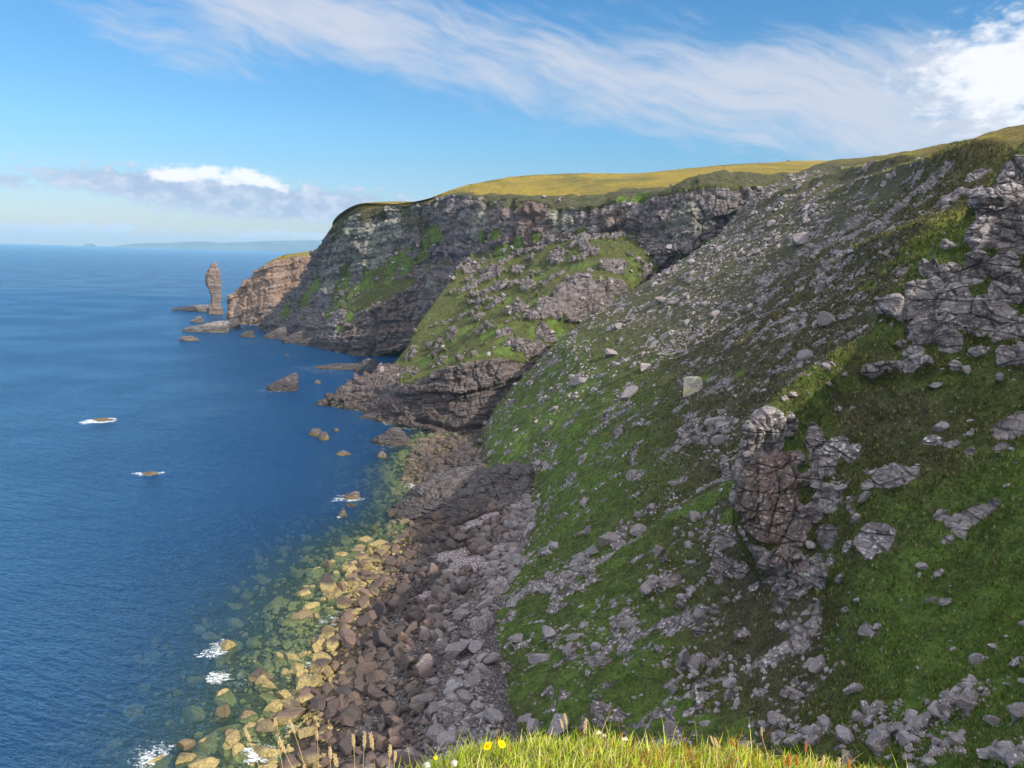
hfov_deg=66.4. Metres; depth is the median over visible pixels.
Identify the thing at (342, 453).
skerry
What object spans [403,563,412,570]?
boulder
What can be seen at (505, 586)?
boulder
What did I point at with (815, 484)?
hillside rock
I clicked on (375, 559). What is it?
boulder
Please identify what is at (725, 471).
hillside rock
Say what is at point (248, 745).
boulder
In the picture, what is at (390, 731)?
boulder
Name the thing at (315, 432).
skerry
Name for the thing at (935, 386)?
hillside rock
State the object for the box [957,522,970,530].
hillside rock
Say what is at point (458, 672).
boulder
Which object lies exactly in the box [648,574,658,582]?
hillside rock
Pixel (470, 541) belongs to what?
boulder
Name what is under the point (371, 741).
dry grass stem
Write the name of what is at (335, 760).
dry grass stem
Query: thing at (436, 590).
boulder
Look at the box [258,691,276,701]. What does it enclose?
boulder
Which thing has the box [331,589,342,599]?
boulder
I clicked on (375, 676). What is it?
boulder
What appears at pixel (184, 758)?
boulder
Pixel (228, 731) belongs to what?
boulder
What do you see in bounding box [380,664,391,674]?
boulder
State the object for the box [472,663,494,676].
boulder
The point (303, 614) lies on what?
boulder
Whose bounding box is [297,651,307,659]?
boulder
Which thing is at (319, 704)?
boulder
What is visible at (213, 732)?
boulder
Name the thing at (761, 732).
dry grass stem
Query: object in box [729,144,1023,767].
crag hill
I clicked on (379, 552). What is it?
boulder
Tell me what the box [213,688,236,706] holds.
boulder
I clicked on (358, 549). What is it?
boulder
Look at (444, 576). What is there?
boulder
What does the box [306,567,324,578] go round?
boulder
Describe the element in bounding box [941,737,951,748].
hillside rock
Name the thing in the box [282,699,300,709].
boulder
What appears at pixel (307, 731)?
boulder
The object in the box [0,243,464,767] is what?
sea
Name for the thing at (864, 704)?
hillside rock
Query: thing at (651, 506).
hillside rock
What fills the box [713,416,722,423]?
hillside rock
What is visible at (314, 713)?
boulder
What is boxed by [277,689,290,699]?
boulder
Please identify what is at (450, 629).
boulder
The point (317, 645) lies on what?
boulder
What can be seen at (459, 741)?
boulder
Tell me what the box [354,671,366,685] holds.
boulder
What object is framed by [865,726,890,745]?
hillside rock
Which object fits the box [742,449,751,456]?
hillside rock
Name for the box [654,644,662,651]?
hillside rock
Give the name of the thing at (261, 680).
boulder
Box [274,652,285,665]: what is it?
boulder
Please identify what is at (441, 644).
boulder
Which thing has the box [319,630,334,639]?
boulder
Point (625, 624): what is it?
hillside rock
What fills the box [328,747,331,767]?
dry grass stem
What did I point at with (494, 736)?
boulder
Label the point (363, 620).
boulder
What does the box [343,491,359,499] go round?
skerry
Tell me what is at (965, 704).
hillside rock
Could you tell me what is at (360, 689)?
boulder
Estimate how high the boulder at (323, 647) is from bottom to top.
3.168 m
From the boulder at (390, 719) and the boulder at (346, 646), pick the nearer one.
the boulder at (390, 719)
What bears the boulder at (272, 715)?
on the beach
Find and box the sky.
[0,0,1023,245]
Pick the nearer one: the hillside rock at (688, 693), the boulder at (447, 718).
the hillside rock at (688, 693)
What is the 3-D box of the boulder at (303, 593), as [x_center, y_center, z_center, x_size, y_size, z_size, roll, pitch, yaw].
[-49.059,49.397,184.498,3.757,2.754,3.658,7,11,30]
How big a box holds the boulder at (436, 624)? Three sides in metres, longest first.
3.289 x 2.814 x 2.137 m
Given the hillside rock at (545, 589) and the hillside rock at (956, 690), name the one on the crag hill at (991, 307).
the hillside rock at (956, 690)
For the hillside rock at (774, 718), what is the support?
on the crag hill at (991, 307)
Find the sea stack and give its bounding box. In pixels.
[205,262,223,313]
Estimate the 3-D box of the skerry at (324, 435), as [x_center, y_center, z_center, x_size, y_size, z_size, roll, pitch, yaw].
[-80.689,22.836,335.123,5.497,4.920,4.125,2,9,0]
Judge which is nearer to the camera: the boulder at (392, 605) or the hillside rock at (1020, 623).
the hillside rock at (1020, 623)
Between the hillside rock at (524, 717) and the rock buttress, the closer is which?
the hillside rock at (524, 717)
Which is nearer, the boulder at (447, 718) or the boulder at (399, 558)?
the boulder at (447, 718)
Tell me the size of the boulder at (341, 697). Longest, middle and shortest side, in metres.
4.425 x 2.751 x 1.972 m
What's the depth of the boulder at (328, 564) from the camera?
200.48 m
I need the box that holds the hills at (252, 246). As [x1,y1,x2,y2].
[110,240,321,250]
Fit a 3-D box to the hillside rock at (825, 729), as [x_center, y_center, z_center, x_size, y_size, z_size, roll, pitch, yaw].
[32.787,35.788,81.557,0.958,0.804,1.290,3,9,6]
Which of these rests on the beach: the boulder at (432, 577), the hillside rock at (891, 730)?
the boulder at (432, 577)
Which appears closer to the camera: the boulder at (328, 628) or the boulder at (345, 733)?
the boulder at (345, 733)
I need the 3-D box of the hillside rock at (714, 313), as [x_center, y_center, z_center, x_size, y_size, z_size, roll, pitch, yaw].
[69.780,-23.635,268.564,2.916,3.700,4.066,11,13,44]
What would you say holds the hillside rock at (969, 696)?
on the crag hill at (991, 307)
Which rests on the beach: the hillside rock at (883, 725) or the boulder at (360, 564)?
the boulder at (360, 564)
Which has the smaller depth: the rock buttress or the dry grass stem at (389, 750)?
the dry grass stem at (389, 750)
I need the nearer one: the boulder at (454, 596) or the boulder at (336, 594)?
the boulder at (454, 596)
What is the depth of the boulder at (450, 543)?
203.28 m
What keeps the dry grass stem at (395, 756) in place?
on the grass at (534, 761)
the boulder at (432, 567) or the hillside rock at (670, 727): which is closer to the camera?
the hillside rock at (670, 727)
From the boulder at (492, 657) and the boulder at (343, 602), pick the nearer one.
the boulder at (492, 657)
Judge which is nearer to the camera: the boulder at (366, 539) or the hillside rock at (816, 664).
the hillside rock at (816, 664)
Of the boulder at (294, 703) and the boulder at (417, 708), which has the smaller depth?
the boulder at (417, 708)
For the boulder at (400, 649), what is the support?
on the beach
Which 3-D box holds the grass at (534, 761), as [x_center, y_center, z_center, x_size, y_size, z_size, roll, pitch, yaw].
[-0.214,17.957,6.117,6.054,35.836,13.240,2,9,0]
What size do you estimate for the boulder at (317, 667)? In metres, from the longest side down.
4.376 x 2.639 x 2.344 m
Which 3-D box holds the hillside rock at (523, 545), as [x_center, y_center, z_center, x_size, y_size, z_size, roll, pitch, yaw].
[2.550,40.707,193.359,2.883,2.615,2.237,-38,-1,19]
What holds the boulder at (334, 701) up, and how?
on the beach
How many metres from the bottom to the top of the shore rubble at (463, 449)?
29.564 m
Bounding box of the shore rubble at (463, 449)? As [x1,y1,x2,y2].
[171,429,535,767]
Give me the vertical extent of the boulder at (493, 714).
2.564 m
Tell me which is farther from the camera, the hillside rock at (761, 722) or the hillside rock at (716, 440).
the hillside rock at (716, 440)
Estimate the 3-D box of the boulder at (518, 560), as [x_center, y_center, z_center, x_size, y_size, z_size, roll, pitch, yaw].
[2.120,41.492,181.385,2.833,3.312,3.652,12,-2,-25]
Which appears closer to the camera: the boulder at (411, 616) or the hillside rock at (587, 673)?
the hillside rock at (587, 673)
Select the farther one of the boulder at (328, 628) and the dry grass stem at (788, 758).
the boulder at (328, 628)
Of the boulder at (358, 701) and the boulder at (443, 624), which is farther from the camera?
the boulder at (443, 624)
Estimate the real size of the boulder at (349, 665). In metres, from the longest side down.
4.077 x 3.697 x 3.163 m
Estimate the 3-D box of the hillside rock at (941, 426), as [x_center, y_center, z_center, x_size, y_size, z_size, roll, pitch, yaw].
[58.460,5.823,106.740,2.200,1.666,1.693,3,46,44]
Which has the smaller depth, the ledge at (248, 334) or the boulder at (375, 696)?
the boulder at (375, 696)
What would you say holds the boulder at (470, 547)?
on the beach
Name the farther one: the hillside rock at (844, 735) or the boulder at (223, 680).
the boulder at (223, 680)
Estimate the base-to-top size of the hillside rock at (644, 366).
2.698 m
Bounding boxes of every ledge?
[171,305,207,310]
[179,335,198,340]
[182,321,229,331]
[190,316,203,321]
[228,318,240,328]
[240,331,255,336]
[263,327,286,338]
[281,331,302,342]
[297,334,319,345]
[360,410,383,420]
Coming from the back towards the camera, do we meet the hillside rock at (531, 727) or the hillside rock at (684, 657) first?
the hillside rock at (531, 727)
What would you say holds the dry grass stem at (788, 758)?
on the grass at (534, 761)
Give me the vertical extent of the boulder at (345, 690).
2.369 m
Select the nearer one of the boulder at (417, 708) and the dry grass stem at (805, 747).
the dry grass stem at (805, 747)
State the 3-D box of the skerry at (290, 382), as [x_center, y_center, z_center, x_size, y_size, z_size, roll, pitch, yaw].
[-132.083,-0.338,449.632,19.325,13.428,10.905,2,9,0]
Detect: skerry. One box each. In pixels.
[93,418,113,420]
[143,471,157,474]
[266,372,298,390]
[309,428,321,435]
[314,363,358,369]
[318,431,329,439]
[335,450,350,455]
[339,508,346,516]
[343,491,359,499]
[346,503,355,506]
[354,358,378,372]
[372,427,413,449]
[377,451,385,457]
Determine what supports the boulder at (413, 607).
on the beach
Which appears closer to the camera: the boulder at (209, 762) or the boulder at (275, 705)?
the boulder at (209, 762)
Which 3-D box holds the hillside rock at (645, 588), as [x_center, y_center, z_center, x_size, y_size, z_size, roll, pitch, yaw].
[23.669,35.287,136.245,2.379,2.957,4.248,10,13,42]
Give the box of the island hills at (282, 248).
[256,245,316,251]
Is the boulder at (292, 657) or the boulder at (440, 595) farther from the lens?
the boulder at (440, 595)
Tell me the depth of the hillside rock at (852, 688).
84.17 m
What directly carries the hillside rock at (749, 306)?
on the hillside
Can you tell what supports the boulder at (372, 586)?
on the beach
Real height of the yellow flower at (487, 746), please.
0.109 m
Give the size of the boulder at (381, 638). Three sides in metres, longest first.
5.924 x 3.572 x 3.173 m
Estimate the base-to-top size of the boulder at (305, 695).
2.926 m
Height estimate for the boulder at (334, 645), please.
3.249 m
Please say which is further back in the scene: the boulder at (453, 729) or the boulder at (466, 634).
the boulder at (466, 634)
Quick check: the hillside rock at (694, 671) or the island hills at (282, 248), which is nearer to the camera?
the hillside rock at (694, 671)
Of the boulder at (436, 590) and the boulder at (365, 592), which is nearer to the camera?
the boulder at (436, 590)
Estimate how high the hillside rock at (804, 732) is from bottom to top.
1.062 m
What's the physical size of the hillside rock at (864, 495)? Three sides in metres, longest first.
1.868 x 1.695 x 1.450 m
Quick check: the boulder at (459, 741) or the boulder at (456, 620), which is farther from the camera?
the boulder at (456, 620)
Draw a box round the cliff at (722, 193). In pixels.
[258,160,829,355]
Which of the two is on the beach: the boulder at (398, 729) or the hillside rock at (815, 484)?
the boulder at (398, 729)
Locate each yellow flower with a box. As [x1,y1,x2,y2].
[483,741,490,761]
[498,740,505,753]
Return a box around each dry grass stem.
[244,728,259,767]
[273,717,282,767]
[278,737,292,767]
[288,719,304,766]
[315,731,318,767]
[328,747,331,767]
[333,753,337,766]
[351,734,354,765]
[362,731,366,763]
[368,731,374,766]
[388,745,391,767]
[393,751,396,765]
[559,719,566,749]
[563,713,569,749]
[582,718,587,754]
[714,738,720,760]
[730,738,740,767]
[760,727,774,766]
[786,753,790,767]
[795,755,798,767]
[804,742,806,766]
[821,756,824,766]
[837,757,840,767]
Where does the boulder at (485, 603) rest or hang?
on the beach
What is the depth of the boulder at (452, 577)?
177.15 m
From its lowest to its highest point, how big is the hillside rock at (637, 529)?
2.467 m
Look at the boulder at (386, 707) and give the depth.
129.96 m
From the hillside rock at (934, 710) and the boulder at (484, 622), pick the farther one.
the boulder at (484, 622)
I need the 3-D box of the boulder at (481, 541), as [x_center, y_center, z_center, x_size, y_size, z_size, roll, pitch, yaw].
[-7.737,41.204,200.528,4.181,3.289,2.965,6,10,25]
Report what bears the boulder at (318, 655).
on the beach
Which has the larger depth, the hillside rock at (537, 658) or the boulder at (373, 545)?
the boulder at (373, 545)
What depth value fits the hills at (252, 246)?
25541.02 m
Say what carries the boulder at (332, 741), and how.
on the beach
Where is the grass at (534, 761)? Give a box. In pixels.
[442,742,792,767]
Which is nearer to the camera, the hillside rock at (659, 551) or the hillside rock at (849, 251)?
the hillside rock at (659, 551)
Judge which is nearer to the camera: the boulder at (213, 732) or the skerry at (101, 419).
the boulder at (213, 732)
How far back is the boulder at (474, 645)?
140.64 m
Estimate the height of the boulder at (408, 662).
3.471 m
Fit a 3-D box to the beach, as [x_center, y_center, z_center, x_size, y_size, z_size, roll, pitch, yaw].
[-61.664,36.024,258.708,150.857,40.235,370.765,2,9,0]
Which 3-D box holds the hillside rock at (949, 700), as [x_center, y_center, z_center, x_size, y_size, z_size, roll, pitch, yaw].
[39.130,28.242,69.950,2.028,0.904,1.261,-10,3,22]
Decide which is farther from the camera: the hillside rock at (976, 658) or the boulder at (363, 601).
the boulder at (363, 601)
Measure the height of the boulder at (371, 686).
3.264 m
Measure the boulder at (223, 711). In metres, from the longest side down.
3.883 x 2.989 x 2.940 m
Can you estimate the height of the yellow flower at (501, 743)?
0.108 m
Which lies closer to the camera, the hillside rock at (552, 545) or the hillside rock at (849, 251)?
the hillside rock at (552, 545)
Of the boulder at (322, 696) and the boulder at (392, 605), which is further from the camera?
the boulder at (392, 605)
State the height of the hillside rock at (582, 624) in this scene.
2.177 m
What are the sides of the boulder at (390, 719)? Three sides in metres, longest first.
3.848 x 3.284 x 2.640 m
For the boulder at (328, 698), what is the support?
on the beach
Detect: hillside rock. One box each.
[508,633,522,641]
[517,713,531,722]
[520,542,526,547]
[526,522,534,529]
[526,717,538,733]
[529,653,549,664]
[533,501,539,508]
[534,459,540,466]
[541,585,551,593]
[542,625,555,637]
[544,571,554,578]
[547,713,568,735]
[548,542,558,548]
[562,642,574,654]
[567,633,583,639]
[570,377,587,386]
[578,622,588,627]
[579,497,588,506]
[585,670,591,676]
[587,545,598,553]
[590,642,600,650]
[593,655,602,664]
[597,531,617,547]
[604,348,617,356]
[613,633,621,638]
[617,620,633,628]
[621,385,637,400]
[621,616,630,621]
[626,469,637,480]
[630,523,646,535]
[632,511,641,518]
[639,579,652,595]
[641,363,650,370]
[646,503,655,510]
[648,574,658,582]
[654,544,665,557]
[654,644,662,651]
[655,296,666,302]
[662,720,678,738]
[674,446,681,451]
[678,648,690,666]
[683,376,702,397]
[684,541,690,547]
[684,691,690,698]
[687,652,702,668]
[688,511,698,522]
[688,531,693,538]
[689,436,700,443]
[690,668,698,674]
[692,609,705,624]
[694,428,700,435]
[698,425,704,432]
[698,720,708,725]
[699,682,708,688]
[700,653,708,667]
[703,416,719,425]
[709,310,719,318]
[711,435,726,445]
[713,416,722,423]
[715,421,729,431]
[722,467,729,474]
[722,596,730,603]
[722,677,736,687]
[724,689,732,700]
[729,664,735,672]
[732,697,739,708]
[737,740,753,746]
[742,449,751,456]
[745,304,752,308]
[757,720,765,725]
[767,711,785,727]
[771,732,778,739]
[779,722,787,730]
[783,733,802,746]
[787,307,795,312]
[789,690,805,699]
[789,723,797,728]
[791,232,809,245]
[794,725,809,734]
[797,349,813,359]
[801,727,808,735]
[802,662,807,669]
[804,735,821,746]
[806,540,815,548]
[806,654,825,673]
[807,723,819,733]
[808,726,822,736]
[810,481,819,488]
[817,311,835,326]
[820,714,832,728]
[821,363,830,371]
[822,724,829,731]
[826,276,835,282]
[833,484,847,492]
[835,573,843,583]
[835,725,853,743]
[842,683,863,694]
[846,249,853,253]
[849,513,860,523]
[852,710,864,721]
[858,491,871,503]
[860,700,868,712]
[863,715,874,726]
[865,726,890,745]
[866,222,873,230]
[866,700,882,715]
[868,738,884,755]
[872,701,883,708]
[877,722,887,728]
[886,725,897,735]
[892,722,903,731]
[897,730,914,746]
[902,753,914,759]
[904,709,917,721]
[904,743,913,751]
[905,718,913,732]
[909,734,922,743]
[912,712,933,729]
[914,718,923,732]
[915,562,928,570]
[927,700,941,717]
[928,382,942,389]
[928,748,945,757]
[931,421,949,431]
[931,737,943,745]
[937,695,957,705]
[939,701,953,712]
[940,690,955,700]
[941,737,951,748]
[942,710,951,721]
[947,732,965,745]
[951,683,962,694]
[953,530,967,538]
[956,695,978,713]
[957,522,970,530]
[957,681,972,688]
[957,729,965,734]
[960,687,973,695]
[961,678,977,685]
[962,365,969,373]
[962,690,979,701]
[963,692,974,712]
[967,674,977,680]
[968,653,989,665]
[983,715,1000,725]
[987,643,996,649]
[994,740,1014,750]
[1008,656,1022,666]
[1009,702,1023,717]
[1017,620,1023,626]
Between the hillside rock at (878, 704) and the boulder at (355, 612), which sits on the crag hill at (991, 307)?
the hillside rock at (878, 704)
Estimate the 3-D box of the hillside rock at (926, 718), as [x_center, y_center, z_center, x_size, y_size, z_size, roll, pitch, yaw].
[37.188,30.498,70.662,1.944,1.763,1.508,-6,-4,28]
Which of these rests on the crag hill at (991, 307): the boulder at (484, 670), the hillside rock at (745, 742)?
the hillside rock at (745, 742)
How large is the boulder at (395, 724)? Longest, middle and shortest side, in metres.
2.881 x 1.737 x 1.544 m
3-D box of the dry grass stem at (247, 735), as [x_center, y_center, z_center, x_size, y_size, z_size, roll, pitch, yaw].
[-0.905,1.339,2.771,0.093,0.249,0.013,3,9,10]
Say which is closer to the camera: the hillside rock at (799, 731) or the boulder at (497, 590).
the hillside rock at (799, 731)
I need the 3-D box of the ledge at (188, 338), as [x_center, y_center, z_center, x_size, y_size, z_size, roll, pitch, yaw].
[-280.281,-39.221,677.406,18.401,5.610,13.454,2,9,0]
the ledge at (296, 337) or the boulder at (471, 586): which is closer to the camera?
the boulder at (471, 586)
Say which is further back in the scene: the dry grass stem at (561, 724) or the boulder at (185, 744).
the boulder at (185, 744)
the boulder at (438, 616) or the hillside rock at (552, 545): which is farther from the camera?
the hillside rock at (552, 545)
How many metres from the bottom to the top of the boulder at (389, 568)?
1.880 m
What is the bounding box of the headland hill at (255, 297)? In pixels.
[226,251,310,324]
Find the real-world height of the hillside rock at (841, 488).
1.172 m
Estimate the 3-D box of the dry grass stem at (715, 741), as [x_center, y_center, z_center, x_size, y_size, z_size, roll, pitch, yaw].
[0.725,1.299,2.756,0.038,0.103,0.011,10,12,41]
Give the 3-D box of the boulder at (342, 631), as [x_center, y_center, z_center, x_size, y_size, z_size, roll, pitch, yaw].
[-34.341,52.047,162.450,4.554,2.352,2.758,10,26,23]
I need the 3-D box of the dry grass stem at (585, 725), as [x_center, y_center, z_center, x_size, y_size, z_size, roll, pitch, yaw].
[0.242,1.186,2.640,0.012,0.124,0.029,9,12,37]
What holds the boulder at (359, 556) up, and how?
on the beach
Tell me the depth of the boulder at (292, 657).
154.82 m
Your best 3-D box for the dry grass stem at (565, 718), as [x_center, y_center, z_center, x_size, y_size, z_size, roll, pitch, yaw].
[0.193,1.226,2.748,0.035,0.141,0.011,9,12,36]
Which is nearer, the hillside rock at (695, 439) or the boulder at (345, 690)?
the boulder at (345, 690)
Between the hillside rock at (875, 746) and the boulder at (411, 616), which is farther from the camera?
the boulder at (411, 616)
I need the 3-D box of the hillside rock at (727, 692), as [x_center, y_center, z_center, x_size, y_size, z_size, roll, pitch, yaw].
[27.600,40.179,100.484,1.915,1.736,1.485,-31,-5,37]
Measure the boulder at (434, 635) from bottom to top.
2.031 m
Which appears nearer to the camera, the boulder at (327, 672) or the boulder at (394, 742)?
the boulder at (394, 742)
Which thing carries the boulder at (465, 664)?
on the beach
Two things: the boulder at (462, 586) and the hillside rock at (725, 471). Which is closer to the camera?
the hillside rock at (725, 471)
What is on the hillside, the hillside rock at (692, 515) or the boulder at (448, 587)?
the hillside rock at (692, 515)
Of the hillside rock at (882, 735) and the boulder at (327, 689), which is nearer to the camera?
the hillside rock at (882, 735)
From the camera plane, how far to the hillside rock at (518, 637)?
142.77 m
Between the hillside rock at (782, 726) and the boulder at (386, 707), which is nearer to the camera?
the hillside rock at (782, 726)
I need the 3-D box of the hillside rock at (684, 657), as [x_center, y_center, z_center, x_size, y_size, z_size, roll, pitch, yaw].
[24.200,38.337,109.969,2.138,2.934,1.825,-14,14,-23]
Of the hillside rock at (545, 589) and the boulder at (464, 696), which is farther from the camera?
the hillside rock at (545, 589)
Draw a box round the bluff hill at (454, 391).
[317,230,658,436]
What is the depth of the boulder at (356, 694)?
137.63 m
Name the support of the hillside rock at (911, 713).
on the crag hill at (991, 307)
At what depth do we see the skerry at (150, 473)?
276.62 m
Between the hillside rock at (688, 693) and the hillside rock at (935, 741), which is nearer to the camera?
the hillside rock at (935, 741)
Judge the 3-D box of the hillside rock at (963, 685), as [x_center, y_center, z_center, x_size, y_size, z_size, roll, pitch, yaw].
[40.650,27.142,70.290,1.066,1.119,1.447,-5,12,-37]
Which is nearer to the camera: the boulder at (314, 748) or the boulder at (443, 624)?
the boulder at (314, 748)
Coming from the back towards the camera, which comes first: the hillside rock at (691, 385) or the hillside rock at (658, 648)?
the hillside rock at (691, 385)
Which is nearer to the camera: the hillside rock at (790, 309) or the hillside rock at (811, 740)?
the hillside rock at (811, 740)
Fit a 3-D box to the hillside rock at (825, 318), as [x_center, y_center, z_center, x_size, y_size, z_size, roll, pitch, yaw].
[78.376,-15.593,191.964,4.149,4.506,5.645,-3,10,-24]
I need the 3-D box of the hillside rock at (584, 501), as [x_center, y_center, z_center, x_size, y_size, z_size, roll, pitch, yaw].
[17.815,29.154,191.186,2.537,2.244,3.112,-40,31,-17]
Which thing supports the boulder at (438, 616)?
on the beach
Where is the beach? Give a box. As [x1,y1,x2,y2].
[148,435,528,767]
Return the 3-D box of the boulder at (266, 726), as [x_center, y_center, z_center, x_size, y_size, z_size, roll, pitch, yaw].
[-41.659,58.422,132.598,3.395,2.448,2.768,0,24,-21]
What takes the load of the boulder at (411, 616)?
on the beach
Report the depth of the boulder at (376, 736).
121.40 m
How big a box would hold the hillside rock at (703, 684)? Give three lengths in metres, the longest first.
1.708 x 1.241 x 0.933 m
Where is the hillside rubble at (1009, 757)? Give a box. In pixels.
[267,155,1023,767]
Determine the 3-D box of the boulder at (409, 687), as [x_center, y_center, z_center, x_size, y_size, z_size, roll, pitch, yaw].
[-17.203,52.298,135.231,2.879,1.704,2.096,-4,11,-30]
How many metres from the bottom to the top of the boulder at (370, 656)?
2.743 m
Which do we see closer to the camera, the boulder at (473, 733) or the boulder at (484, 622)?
the boulder at (473, 733)
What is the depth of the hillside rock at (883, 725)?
74.52 m
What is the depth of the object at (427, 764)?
2.59 m
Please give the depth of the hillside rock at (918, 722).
70.30 m
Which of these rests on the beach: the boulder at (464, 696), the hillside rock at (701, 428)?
the boulder at (464, 696)
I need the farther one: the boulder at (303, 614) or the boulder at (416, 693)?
the boulder at (303, 614)
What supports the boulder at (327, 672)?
on the beach
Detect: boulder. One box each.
[143,753,175,767]
[175,752,198,767]
[176,739,195,750]
[188,757,219,767]
[191,735,218,752]
[200,729,220,739]
[211,674,228,684]
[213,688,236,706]
[214,704,230,722]
[216,724,239,734]
[220,639,236,658]
[223,741,236,760]
[225,728,244,739]
[225,730,240,745]
[228,742,246,763]
[238,710,256,723]
[239,722,258,737]
[245,743,260,750]
[246,637,258,648]
[247,667,264,685]
[249,661,259,668]
[251,746,281,761]
[255,674,269,690]
[256,719,274,734]
[258,681,278,692]
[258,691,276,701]
[260,763,277,767]
[262,672,273,680]
[263,699,282,716]
[266,596,285,609]
[267,712,277,721]
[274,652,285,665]
[276,707,305,728]
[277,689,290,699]
[280,698,289,709]
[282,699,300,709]
[285,653,300,665]
[290,609,312,622]
[290,662,304,674]
[294,587,312,599]
[296,668,303,678]
[296,673,315,691]
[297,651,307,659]
[297,750,321,766]
[298,686,313,704]
[298,726,317,738]
[303,602,319,612]
[305,745,319,753]
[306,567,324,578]
[306,694,326,705]
[308,710,319,715]
[309,673,321,681]
[309,686,320,695]
[309,706,319,712]
[310,637,326,649]
[310,662,331,673]
[310,698,325,712]
[311,638,324,652]
[312,651,330,661]
[312,679,323,687]
[314,658,330,665]
[314,733,323,741]
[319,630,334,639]
[320,573,335,592]
[321,560,333,572]
[321,625,337,634]
[321,668,334,677]
[322,682,332,697]
[322,704,336,719]
[325,696,338,702]
[325,711,339,721]
[326,636,338,651]
[327,697,337,706]
[328,737,339,748]
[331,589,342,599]
[334,551,349,561]
[336,582,347,591]
[336,596,354,608]
[336,684,351,695]
[336,694,345,708]
[338,627,355,637]
[339,659,356,674]
[339,704,361,726]
[339,729,351,740]
[339,733,357,754]
[340,610,353,623]
[340,677,354,684]
[341,716,353,726]
[342,634,356,646]
[342,643,351,651]
[342,693,355,708]
[346,608,361,614]
[348,573,357,578]
[350,698,362,705]
[351,547,366,552]
[351,691,363,698]
[352,682,369,695]
[353,587,363,597]
[354,662,377,676]
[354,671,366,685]
[355,553,369,559]
[356,535,373,546]
[357,560,365,568]
[357,570,370,579]
[357,613,369,627]
[358,589,374,597]
[358,595,369,607]
[361,639,376,648]
[361,731,381,751]
[362,604,372,612]
[363,652,375,661]
[365,548,373,554]
[365,682,379,696]
[366,555,381,564]
[366,670,387,683]
[366,742,376,751]
[367,539,388,549]
[368,583,378,595]
[368,610,376,621]
[369,691,387,700]
[370,572,379,577]
[371,628,391,648]
[373,549,384,556]
[373,602,388,616]
[374,575,384,586]
[375,736,388,751]
[376,650,390,660]
[379,700,396,717]
[380,543,394,551]
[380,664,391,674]
[383,736,401,752]
[384,715,405,726]
[385,565,393,573]
[385,684,394,693]
[386,559,397,566]
[386,625,406,641]
[388,545,399,552]
[388,595,406,612]
[388,645,403,656]
[388,728,400,737]
[390,642,404,656]
[391,724,408,735]
[391,749,403,764]
[392,722,409,728]
[394,600,405,613]
[396,555,406,562]
[397,581,410,591]
[397,631,408,641]
[398,656,414,670]
[400,729,412,740]
[402,747,423,764]
[403,550,416,558]
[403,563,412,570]
[405,611,420,619]
[405,621,417,634]
[405,679,417,693]
[406,605,422,613]
[407,702,424,715]
[410,605,417,610]
[411,691,420,697]
[411,692,436,707]
[413,572,426,579]
[414,579,422,584]
[416,653,433,671]
[419,566,427,572]
[419,626,429,629]
[419,629,430,640]
[419,664,436,677]
[420,524,430,534]
[421,537,430,544]
[423,619,431,624]
[423,687,436,693]
[425,612,435,623]
[425,703,440,720]
[426,562,438,573]
[426,723,444,744]
[427,573,439,584]
[427,604,439,612]
[428,629,438,642]
[431,585,445,597]
[431,713,438,723]
[433,578,445,586]
[433,613,444,620]
[433,620,441,628]
[435,638,447,651]
[436,700,448,707]
[436,731,456,747]
[437,589,446,599]
[438,620,448,630]
[440,571,455,579]
[441,701,466,714]
[442,712,456,728]
[443,584,455,595]
[443,682,465,695]
[445,641,469,662]
[445,689,458,702]
[446,538,456,549]
[446,626,457,635]
[446,678,462,686]
[448,725,457,744]
[449,574,457,582]
[449,592,459,600]
[449,743,461,758]
[451,608,463,615]
[451,676,462,683]
[452,616,462,624]
[453,739,464,746]
[454,533,469,542]
[454,579,469,593]
[454,668,463,676]
[456,576,467,580]
[456,689,473,703]
[456,726,468,737]
[460,631,471,638]
[460,659,470,669]
[464,538,475,544]
[465,667,481,684]
[466,640,482,653]
[468,545,479,551]
[469,581,474,588]
[469,617,483,630]
[469,730,477,738]
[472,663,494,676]
[474,532,484,537]
[474,537,486,545]
[475,599,492,608]
[475,651,488,662]
[478,618,488,630]
[479,613,494,626]
[483,526,489,531]
[483,652,499,664]
[484,708,503,723]
[486,580,497,588]
[488,560,499,565]
[489,729,501,738]
[492,586,503,594]
[498,565,507,570]
[500,515,509,523]
[501,582,509,591]
[508,570,520,576]
[513,555,523,566]
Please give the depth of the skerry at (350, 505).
247.87 m
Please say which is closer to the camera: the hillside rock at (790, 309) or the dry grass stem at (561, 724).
the dry grass stem at (561, 724)
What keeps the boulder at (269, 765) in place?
on the beach
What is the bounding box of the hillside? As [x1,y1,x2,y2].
[476,124,1023,753]
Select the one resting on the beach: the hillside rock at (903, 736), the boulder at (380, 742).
the boulder at (380, 742)
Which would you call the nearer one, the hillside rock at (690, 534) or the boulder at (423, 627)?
the hillside rock at (690, 534)
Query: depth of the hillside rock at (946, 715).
68.78 m
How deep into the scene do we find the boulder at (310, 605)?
177.31 m

